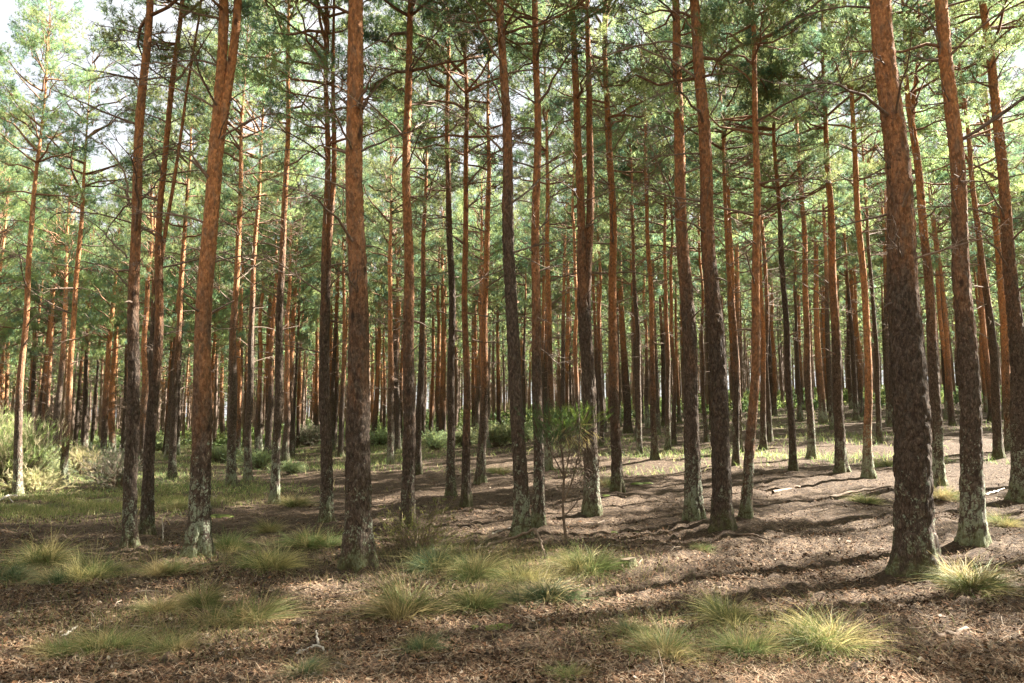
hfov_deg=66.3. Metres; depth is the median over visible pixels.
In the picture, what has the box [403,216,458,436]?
pine tree
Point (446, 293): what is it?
pine tree
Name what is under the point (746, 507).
pine tree
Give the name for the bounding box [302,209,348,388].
pine tree
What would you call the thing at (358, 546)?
pine tree
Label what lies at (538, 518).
pine tree
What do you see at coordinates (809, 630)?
grass tussock
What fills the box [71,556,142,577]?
grass tussock
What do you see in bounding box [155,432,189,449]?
leafy bush
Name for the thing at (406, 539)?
straggly bush
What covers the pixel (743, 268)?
pine tree
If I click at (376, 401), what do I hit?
pine tree
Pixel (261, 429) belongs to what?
pine tree
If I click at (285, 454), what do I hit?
pine tree
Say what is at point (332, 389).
pine tree
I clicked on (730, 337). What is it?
pine tree
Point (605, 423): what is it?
pine tree
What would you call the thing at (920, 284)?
pine tree
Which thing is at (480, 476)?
pine tree
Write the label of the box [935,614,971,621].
stick
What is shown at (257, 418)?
pine tree
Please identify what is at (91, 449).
heather bush
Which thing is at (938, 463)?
pine tree
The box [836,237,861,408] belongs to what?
pine tree
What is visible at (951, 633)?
dry fallen branch
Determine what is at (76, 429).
pine tree
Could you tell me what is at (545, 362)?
pine tree
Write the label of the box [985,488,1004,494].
fallen stick
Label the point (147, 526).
pine tree
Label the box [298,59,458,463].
pine tree
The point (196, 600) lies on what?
grass tussock
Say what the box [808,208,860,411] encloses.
pine tree
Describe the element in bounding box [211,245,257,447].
pine tree
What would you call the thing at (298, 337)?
pine tree
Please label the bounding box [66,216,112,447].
pine tree
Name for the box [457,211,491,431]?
pine tree
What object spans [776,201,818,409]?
pine tree
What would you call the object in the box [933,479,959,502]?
grass tussock
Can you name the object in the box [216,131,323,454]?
pine tree
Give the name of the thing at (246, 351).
pine tree
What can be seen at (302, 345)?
pine tree
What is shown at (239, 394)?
pine tree
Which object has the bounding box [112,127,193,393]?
pine tree
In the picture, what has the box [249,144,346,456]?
pine tree
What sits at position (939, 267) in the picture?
pine tree
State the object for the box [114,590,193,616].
grass tussock
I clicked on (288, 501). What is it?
grass tussock
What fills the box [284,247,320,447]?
pine tree
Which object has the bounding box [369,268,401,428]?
pine tree
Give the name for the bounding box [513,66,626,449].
pine tree
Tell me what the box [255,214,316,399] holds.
pine tree
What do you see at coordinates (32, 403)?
pine tree
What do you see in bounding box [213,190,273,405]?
pine tree
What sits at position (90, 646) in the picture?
grass tussock
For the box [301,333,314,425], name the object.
pine tree
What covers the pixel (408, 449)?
pine tree
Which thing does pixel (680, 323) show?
pine tree
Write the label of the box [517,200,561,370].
pine tree
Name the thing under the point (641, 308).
pine tree
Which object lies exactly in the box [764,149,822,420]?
pine tree
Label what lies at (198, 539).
pine tree
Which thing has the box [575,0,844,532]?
pine tree
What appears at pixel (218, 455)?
leafy bush
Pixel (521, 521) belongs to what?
pine tree
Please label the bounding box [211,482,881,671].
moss
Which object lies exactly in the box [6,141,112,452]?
pine tree
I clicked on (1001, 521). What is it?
grass tussock
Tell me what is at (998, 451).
pine tree
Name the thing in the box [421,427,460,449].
leafy bush
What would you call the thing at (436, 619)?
fallen stick
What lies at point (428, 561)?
grass tussock
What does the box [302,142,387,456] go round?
pine tree
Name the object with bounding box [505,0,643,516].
pine tree
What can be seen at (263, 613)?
grass tussock
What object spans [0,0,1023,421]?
sky
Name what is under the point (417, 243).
pine tree
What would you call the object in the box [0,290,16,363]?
pine tree
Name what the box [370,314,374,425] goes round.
pine tree
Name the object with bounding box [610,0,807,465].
pine tree
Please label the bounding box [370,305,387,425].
pine tree
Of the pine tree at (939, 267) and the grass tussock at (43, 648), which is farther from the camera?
the pine tree at (939, 267)
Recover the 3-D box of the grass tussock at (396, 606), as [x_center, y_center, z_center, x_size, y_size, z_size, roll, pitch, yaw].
[-0.935,2.167,6.998,1.976,0.582,1.805,1,-7,38]
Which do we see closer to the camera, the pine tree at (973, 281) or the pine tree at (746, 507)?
the pine tree at (746, 507)
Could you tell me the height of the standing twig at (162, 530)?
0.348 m
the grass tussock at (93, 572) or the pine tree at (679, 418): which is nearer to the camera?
the grass tussock at (93, 572)
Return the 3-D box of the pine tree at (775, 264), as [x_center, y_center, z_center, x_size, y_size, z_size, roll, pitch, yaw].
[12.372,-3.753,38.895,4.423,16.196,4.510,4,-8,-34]
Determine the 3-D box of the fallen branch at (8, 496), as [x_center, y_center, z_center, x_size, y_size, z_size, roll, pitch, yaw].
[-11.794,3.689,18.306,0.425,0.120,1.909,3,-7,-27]
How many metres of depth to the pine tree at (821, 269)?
46.34 m
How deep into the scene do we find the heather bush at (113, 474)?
21.41 m
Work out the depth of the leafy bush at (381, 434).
43.08 m
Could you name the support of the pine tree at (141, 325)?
on the ground at (810, 482)
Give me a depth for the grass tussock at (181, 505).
15.20 m
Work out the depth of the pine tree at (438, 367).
44.15 m
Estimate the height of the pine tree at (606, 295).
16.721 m
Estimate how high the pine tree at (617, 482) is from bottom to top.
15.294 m
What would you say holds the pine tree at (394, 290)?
on the ground at (810, 482)
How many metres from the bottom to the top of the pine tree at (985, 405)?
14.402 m
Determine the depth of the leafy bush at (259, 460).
28.67 m
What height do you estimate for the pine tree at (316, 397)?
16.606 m
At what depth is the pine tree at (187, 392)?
84.96 m
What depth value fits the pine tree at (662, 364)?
44.00 m
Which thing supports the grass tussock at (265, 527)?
on the ground at (810, 482)
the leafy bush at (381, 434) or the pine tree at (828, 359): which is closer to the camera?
the pine tree at (828, 359)
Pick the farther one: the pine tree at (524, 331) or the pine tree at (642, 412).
the pine tree at (642, 412)
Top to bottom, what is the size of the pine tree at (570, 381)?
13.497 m
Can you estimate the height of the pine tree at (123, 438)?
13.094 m
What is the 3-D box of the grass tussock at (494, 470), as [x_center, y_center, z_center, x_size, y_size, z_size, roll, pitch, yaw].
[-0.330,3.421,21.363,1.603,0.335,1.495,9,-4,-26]
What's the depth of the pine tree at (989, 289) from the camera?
50.79 m
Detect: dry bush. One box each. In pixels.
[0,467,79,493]
[56,440,104,475]
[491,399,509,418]
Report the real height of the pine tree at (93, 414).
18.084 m
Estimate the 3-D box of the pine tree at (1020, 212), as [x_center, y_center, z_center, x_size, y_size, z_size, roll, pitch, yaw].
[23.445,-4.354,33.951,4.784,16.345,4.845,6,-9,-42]
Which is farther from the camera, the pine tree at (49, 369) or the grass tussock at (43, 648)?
the pine tree at (49, 369)
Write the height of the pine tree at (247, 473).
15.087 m
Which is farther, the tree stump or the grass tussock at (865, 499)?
the grass tussock at (865, 499)
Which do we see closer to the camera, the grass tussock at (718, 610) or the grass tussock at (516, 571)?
the grass tussock at (718, 610)
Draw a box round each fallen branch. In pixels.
[0,495,19,501]
[696,573,763,581]
[772,485,800,493]
[831,485,890,496]
[930,626,969,639]
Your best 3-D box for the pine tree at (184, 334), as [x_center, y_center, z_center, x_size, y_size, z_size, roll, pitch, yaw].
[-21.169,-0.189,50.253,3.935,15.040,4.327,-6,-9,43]
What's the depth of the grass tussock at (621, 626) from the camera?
6.21 m
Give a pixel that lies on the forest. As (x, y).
(504, 383)
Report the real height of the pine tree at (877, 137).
14.416 m
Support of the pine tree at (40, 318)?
on the ground at (810, 482)
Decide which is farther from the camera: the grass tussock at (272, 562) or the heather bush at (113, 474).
the heather bush at (113, 474)
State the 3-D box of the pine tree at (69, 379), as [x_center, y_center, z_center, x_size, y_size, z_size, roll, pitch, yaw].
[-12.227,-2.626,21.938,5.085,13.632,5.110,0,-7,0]
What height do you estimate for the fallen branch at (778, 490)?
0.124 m
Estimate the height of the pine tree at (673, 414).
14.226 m
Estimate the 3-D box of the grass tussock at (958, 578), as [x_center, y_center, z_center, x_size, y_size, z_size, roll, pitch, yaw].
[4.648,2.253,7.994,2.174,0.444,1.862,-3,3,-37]
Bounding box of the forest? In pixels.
[0,203,1023,449]
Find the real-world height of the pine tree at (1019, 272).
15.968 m
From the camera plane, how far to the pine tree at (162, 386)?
83.40 m
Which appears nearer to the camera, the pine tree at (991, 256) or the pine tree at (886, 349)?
the pine tree at (886, 349)
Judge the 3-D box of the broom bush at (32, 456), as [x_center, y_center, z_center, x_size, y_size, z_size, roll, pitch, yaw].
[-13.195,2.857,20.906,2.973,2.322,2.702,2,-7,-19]
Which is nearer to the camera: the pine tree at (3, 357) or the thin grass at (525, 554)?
the thin grass at (525, 554)
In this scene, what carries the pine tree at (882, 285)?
on the ground at (810, 482)
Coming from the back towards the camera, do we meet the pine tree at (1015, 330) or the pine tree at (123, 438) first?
the pine tree at (123, 438)
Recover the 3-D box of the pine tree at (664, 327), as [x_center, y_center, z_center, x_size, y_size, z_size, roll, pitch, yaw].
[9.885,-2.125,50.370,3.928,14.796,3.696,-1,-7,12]
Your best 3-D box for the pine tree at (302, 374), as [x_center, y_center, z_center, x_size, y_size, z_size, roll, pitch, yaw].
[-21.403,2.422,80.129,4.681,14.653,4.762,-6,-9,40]
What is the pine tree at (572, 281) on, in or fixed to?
on the ground at (810, 482)
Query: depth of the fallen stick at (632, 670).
5.20 m
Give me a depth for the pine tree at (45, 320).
43.36 m
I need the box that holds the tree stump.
[620,557,637,568]
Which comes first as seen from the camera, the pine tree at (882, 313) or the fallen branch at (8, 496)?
the fallen branch at (8, 496)
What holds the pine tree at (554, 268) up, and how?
on the ground at (810, 482)
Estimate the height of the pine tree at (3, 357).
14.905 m
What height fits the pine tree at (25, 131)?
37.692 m
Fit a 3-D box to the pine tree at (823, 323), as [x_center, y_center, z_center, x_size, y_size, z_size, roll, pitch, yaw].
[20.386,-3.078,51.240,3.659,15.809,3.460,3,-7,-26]
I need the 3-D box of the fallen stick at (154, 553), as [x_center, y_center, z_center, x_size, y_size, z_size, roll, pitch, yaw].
[-4.626,2.763,10.251,0.033,0.048,0.611,-3,-7,24]
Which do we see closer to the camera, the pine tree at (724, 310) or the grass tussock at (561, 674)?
the grass tussock at (561, 674)
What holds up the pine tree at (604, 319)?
on the ground at (810, 482)
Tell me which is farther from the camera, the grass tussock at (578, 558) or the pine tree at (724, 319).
the pine tree at (724, 319)
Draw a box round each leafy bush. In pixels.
[35,443,60,460]
[36,453,81,479]
[60,435,120,446]
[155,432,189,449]
[189,442,243,462]
[226,447,281,468]
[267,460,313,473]
[344,426,402,445]
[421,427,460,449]
[442,425,477,445]
[462,419,532,446]
[506,418,533,440]
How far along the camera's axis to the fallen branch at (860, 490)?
14.60 m
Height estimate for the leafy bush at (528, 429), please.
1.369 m
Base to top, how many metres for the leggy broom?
2.004 m
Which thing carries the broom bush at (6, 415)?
on the ground at (810, 482)
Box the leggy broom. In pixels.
[514,398,613,546]
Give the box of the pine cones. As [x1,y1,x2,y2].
[3,495,1022,682]
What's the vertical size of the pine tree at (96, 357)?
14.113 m
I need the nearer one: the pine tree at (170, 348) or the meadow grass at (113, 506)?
the meadow grass at (113, 506)
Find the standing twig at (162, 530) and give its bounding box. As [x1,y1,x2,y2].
[162,519,164,540]
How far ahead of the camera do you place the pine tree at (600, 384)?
30.48 m
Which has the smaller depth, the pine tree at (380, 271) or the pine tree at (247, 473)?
the pine tree at (247, 473)
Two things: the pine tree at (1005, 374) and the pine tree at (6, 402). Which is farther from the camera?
the pine tree at (6, 402)
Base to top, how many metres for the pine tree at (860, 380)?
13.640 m
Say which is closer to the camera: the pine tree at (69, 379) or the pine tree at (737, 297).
the pine tree at (69, 379)
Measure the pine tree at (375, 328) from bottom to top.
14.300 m
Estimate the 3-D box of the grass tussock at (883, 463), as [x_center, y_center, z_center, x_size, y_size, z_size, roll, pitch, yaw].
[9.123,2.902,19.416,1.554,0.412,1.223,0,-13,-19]
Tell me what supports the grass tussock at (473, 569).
on the ground at (810, 482)
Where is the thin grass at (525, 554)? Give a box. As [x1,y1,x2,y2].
[0,518,1015,682]
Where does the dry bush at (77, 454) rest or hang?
on the ground at (810, 482)
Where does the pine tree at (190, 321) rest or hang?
on the ground at (810, 482)
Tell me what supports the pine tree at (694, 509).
on the ground at (810, 482)
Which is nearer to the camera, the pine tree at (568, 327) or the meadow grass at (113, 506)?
the meadow grass at (113, 506)
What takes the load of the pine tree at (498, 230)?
on the ground at (810, 482)
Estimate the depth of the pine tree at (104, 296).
45.56 m
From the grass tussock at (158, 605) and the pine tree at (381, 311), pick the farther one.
the pine tree at (381, 311)
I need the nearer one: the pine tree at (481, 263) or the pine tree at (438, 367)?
the pine tree at (481, 263)
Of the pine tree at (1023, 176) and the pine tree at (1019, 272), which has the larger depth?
the pine tree at (1019, 272)
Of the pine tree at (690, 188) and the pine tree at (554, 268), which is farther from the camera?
the pine tree at (554, 268)
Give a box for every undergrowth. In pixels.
[0,403,1009,500]
[49,383,1001,451]
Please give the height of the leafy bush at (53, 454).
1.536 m
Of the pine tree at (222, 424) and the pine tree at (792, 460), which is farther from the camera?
the pine tree at (222, 424)
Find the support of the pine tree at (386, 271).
on the ground at (810, 482)
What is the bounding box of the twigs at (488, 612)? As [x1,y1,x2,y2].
[0,436,1022,682]
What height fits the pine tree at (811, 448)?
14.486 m
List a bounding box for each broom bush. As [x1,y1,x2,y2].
[0,399,49,478]
[0,409,79,492]
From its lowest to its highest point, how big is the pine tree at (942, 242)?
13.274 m
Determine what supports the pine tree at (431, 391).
on the ground at (810, 482)
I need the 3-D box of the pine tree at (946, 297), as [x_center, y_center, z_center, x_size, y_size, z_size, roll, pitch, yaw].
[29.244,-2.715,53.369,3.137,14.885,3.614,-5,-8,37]
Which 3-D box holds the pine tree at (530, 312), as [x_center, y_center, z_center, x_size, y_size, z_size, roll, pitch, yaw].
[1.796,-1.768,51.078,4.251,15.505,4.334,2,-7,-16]
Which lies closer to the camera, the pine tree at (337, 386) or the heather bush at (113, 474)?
the heather bush at (113, 474)
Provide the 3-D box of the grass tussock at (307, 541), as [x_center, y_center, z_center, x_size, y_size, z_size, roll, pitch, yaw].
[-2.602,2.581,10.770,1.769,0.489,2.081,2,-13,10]
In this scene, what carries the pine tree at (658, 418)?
on the ground at (810, 482)
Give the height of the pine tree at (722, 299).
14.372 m
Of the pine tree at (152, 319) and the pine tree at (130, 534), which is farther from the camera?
the pine tree at (152, 319)
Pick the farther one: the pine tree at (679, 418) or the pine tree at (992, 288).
the pine tree at (992, 288)
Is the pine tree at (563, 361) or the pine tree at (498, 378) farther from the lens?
the pine tree at (498, 378)
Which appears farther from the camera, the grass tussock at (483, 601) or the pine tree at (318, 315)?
the pine tree at (318, 315)
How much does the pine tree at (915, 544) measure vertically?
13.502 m
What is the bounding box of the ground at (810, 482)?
[0,402,1023,682]
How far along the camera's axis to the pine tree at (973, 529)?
10.29 m
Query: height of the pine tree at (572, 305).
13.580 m
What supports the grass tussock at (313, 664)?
on the ground at (810, 482)
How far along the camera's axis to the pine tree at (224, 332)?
34.13 m
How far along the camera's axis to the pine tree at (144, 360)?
29.49 m
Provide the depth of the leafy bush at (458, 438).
36.37 m
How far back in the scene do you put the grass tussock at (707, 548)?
10.03 m
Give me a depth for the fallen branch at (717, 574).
8.20 m
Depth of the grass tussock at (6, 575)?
8.52 m
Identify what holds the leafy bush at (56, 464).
on the ground at (810, 482)
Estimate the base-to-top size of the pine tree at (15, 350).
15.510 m
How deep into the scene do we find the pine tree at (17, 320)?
43.63 m
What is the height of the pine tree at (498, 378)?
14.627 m
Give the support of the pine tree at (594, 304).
on the ground at (810, 482)
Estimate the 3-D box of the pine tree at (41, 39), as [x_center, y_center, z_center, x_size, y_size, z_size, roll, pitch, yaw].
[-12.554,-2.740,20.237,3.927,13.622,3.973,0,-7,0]
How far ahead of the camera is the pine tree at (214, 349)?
46.69 m
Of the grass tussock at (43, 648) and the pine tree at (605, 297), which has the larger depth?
the pine tree at (605, 297)
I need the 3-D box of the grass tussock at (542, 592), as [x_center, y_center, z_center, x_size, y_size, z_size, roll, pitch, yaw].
[0.270,2.304,7.564,1.947,0.364,1.652,4,2,16]
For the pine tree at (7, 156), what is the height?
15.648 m
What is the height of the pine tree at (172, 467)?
14.572 m
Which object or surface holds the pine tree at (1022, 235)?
on the ground at (810, 482)
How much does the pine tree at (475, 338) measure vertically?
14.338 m
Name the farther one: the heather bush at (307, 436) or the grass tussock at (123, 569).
the heather bush at (307, 436)
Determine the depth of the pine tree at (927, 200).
40.41 m
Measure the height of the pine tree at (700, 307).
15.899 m
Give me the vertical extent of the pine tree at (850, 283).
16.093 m
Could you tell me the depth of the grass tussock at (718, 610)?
6.66 m
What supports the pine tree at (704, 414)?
on the ground at (810, 482)
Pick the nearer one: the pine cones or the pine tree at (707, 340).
the pine cones
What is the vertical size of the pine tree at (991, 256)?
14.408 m
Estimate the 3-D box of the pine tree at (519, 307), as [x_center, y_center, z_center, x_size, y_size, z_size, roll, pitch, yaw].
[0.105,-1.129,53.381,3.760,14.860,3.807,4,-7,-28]
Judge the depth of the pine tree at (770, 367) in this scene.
49.70 m
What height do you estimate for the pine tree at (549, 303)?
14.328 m
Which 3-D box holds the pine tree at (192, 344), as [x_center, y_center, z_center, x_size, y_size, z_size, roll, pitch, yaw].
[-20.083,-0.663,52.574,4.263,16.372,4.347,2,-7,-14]
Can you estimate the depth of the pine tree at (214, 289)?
42.95 m
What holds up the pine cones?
on the ground at (810, 482)
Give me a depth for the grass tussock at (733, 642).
5.71 m
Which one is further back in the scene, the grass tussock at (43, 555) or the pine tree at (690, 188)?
the pine tree at (690, 188)
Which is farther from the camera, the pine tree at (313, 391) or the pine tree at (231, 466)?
the pine tree at (313, 391)
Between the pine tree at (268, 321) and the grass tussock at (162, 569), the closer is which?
the grass tussock at (162, 569)
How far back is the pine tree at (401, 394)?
45.98 m
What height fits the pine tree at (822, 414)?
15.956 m
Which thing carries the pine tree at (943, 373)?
on the ground at (810, 482)
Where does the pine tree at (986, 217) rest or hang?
on the ground at (810, 482)
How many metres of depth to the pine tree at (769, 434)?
27.06 m
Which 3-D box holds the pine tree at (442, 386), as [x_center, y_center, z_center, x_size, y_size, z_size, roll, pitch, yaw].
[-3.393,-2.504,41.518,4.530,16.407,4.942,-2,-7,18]
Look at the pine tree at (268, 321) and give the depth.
43.32 m
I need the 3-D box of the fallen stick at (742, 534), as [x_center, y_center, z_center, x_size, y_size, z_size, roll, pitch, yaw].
[3.304,2.650,10.694,0.102,0.053,0.541,4,-8,-33]
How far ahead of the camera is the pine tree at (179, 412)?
44.46 m
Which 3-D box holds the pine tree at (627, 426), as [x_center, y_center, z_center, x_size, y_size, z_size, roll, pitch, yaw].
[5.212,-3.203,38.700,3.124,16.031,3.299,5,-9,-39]
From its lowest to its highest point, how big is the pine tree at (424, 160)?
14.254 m
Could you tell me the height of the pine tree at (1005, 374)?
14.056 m
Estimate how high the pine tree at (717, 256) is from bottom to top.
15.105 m
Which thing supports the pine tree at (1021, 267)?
on the ground at (810, 482)
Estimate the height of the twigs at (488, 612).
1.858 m
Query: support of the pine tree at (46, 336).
on the ground at (810, 482)
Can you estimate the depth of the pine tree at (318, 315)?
51.03 m
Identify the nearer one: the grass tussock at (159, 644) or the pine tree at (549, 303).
the grass tussock at (159, 644)
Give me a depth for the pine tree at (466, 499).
14.84 m
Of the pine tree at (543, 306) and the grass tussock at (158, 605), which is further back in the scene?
the pine tree at (543, 306)
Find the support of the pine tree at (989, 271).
on the ground at (810, 482)
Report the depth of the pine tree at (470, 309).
44.02 m
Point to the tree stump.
(632, 559)
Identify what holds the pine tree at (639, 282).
on the ground at (810, 482)
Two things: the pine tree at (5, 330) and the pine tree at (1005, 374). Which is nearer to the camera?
the pine tree at (1005, 374)
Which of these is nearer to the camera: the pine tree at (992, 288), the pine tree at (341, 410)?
the pine tree at (341, 410)
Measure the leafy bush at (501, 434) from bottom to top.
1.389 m
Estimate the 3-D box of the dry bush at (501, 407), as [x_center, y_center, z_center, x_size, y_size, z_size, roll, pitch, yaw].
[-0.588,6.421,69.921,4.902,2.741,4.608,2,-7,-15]
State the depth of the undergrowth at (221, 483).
24.64 m
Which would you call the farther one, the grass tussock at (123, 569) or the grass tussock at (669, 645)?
the grass tussock at (123, 569)
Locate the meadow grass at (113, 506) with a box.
[0,480,308,538]
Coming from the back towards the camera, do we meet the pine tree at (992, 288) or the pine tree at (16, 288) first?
the pine tree at (992, 288)
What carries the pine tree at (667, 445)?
on the ground at (810, 482)
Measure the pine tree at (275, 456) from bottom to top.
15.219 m
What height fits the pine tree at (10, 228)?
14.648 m
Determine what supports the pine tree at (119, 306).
on the ground at (810, 482)
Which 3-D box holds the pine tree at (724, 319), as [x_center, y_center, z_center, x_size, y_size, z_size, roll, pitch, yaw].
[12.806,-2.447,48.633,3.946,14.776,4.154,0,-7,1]
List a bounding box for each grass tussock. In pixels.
[0,523,111,569]
[0,551,55,586]
[0,621,106,667]
[17,561,102,586]
[26,540,131,584]
[34,611,174,657]
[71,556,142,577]
[110,550,227,578]
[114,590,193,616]
[114,617,215,666]
[151,563,252,618]
[156,494,187,511]
[168,573,340,636]
[205,533,332,574]
[212,522,275,553]
[243,509,292,533]
[252,519,342,549]
[255,490,319,508]
[260,649,351,682]
[298,546,481,627]
[382,620,463,659]
[384,535,495,577]
[422,541,543,589]
[426,572,526,618]
[461,557,614,610]
[475,556,576,588]
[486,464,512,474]
[535,530,646,583]
[538,657,603,682]
[586,599,737,671]
[586,605,663,639]
[600,475,624,488]
[657,574,773,630]
[684,540,718,553]
[686,608,815,674]
[721,582,933,679]
[840,491,892,505]
[851,545,1023,613]
[873,456,892,466]
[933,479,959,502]
[986,504,1023,528]
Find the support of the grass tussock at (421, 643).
on the ground at (810, 482)
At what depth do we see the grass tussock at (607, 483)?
17.00 m
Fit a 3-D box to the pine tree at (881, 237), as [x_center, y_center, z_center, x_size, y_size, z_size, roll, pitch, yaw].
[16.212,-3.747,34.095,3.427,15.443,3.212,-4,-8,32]
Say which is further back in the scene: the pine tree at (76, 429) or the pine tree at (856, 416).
the pine tree at (76, 429)
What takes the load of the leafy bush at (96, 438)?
on the ground at (810, 482)
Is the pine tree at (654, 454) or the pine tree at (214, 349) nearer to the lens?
the pine tree at (654, 454)
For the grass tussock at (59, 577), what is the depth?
8.28 m
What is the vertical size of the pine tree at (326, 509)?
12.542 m
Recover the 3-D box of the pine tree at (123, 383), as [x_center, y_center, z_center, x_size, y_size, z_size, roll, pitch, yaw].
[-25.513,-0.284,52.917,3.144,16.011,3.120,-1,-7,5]
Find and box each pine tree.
[0,0,116,494]
[0,20,181,487]
[0,80,101,430]
[0,111,21,176]
[0,137,42,392]
[0,147,53,356]
[0,159,49,406]
[0,213,14,352]
[0,235,45,421]
[0,264,23,376]
[0,266,33,429]
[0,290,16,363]
[2,219,66,433]
[5,184,59,440]
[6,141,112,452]
[12,203,96,409]
[18,197,91,447]
[19,211,80,442]
[22,187,83,447]
[28,300,68,421]
[38,0,245,534]
[47,0,266,548]
[63,282,108,453]
[66,207,127,449]
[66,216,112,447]
[74,190,150,455]
[76,107,204,471]
[77,201,125,446]
[78,341,94,433]
[85,274,142,454]
[93,210,170,447]
[98,174,174,430]
[104,24,260,479]
[104,233,150,455]
[111,137,180,451]
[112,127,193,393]
[114,0,286,557]
[116,292,141,425]
[141,153,216,459]
[150,317,165,427]
[152,133,257,438]
[155,0,311,486]
[157,223,194,453]
[161,195,221,455]
[163,228,213,406]
[164,184,246,413]
[165,0,343,480]
[167,294,192,429]
[185,245,247,449]
[190,224,244,421]
[195,132,279,456]
[204,0,401,503]
[211,154,266,410]
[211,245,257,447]
[211,321,227,439]
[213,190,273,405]
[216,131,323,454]
[219,164,318,450]
[228,0,437,522]
[229,157,306,454]
[240,164,346,461]
[240,270,266,447]
[243,281,275,449]
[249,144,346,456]
[252,0,448,571]
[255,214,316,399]
[266,196,320,450]
[282,287,312,413]
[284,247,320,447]
[295,305,313,422]
[296,0,533,530]
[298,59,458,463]
[301,216,333,443]
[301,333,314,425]
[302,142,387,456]
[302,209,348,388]
[307,155,348,450]
[308,184,348,446]
[313,152,401,451]
[313,243,384,442]
[341,183,415,445]
[343,0,550,495]
[347,234,401,417]
[362,1,500,475]
[363,85,439,453]
[365,154,446,450]
[367,170,434,434]
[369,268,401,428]
[370,207,427,447]
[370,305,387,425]
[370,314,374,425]
[375,0,568,507]
[375,202,435,441]
[392,191,473,434]
[398,155,483,435]
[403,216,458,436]
[410,0,633,538]
[414,232,460,431]
[416,5,556,484]
[426,222,461,430]
[434,183,525,441]
[437,123,521,447]
[440,0,624,527]
[454,165,517,424]
[455,219,500,432]
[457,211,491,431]
[470,0,633,470]
[474,205,523,426]
[483,0,713,492]
[489,178,558,421]
[490,137,574,361]
[499,226,531,379]
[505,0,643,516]
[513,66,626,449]
[515,219,573,381]
[516,169,576,442]
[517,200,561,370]
[518,170,572,427]
[520,130,609,443]
[540,89,652,445]
[541,196,579,432]
[551,142,627,438]
[551,258,595,424]
[552,246,605,429]
[559,197,606,359]
[565,0,705,459]
[569,30,685,454]
[570,179,647,390]
[571,200,628,431]
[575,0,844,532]
[591,241,628,374]
[592,141,673,439]
[592,206,638,425]
[593,44,720,449]
[594,139,644,433]
[603,96,734,444]
[604,0,738,521]
[608,203,675,427]
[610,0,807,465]
[621,0,859,518]
[621,114,699,434]
[622,212,659,422]
[625,217,661,370]
[627,0,820,452]
[628,160,697,425]
[641,214,694,419]
[649,97,752,441]
[654,237,698,422]
[667,0,884,470]
[667,133,751,429]
[667,178,747,381]
[667,229,696,416]
[687,49,848,441]
[692,225,741,416]
[692,233,725,370]
[693,126,785,430]
[694,262,741,382]
[696,171,762,422]
[697,38,822,449]
[698,227,744,369]
[706,0,876,458]
[715,135,793,373]
[718,132,808,385]
[730,0,932,472]
[739,177,807,415]
[739,239,786,385]
[740,184,792,407]
[748,0,959,478]
[756,0,1010,583]
[762,182,836,411]
[763,216,802,417]
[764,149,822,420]
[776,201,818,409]
[782,98,863,429]
[786,124,852,423]
[788,38,948,442]
[798,181,830,410]
[803,0,1023,486]
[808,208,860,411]
[811,150,883,412]
[818,178,881,416]
[819,137,878,420]
[822,0,1023,547]
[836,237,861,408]
[837,145,917,423]
[841,0,1023,458]
[842,96,921,426]
[845,193,885,394]
[866,0,1023,502]
[871,137,949,346]
[873,153,935,291]
[876,118,980,418]
[877,133,950,381]
[904,0,1023,450]
[907,106,993,425]
[916,172,983,401]
[920,223,952,405]
[921,191,994,373]
[921,266,989,390]
[936,121,1017,421]
[942,166,1017,411]
[948,227,990,350]
[949,193,997,349]
[965,113,1023,418]
[969,216,999,347]
[972,178,1023,347]
[975,155,1023,318]
[986,112,1023,314]
[989,109,1023,253]
[993,70,1023,256]
[1014,177,1023,309]
[1014,227,1023,298]
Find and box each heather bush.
[66,443,169,490]
[69,442,122,470]
[281,419,319,445]
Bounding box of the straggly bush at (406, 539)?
[371,486,483,550]
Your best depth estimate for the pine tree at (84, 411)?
40.70 m
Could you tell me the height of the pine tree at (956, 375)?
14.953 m
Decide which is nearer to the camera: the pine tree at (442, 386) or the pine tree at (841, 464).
the pine tree at (841, 464)
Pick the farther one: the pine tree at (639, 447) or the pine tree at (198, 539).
the pine tree at (639, 447)
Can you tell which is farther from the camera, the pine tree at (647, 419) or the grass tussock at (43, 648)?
the pine tree at (647, 419)
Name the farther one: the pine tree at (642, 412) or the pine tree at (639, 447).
the pine tree at (642, 412)
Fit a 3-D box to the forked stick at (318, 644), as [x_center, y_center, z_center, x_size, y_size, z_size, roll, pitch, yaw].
[-1.475,2.261,5.873,0.241,0.075,0.518,0,-7,0]
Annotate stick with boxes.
[138,548,176,557]
[296,630,324,653]
[426,610,450,624]
[599,664,660,680]
[736,533,767,539]
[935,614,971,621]
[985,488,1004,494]
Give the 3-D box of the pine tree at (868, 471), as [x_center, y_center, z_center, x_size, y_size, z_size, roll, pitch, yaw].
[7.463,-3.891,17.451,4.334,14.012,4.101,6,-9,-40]
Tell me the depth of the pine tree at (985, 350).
35.45 m

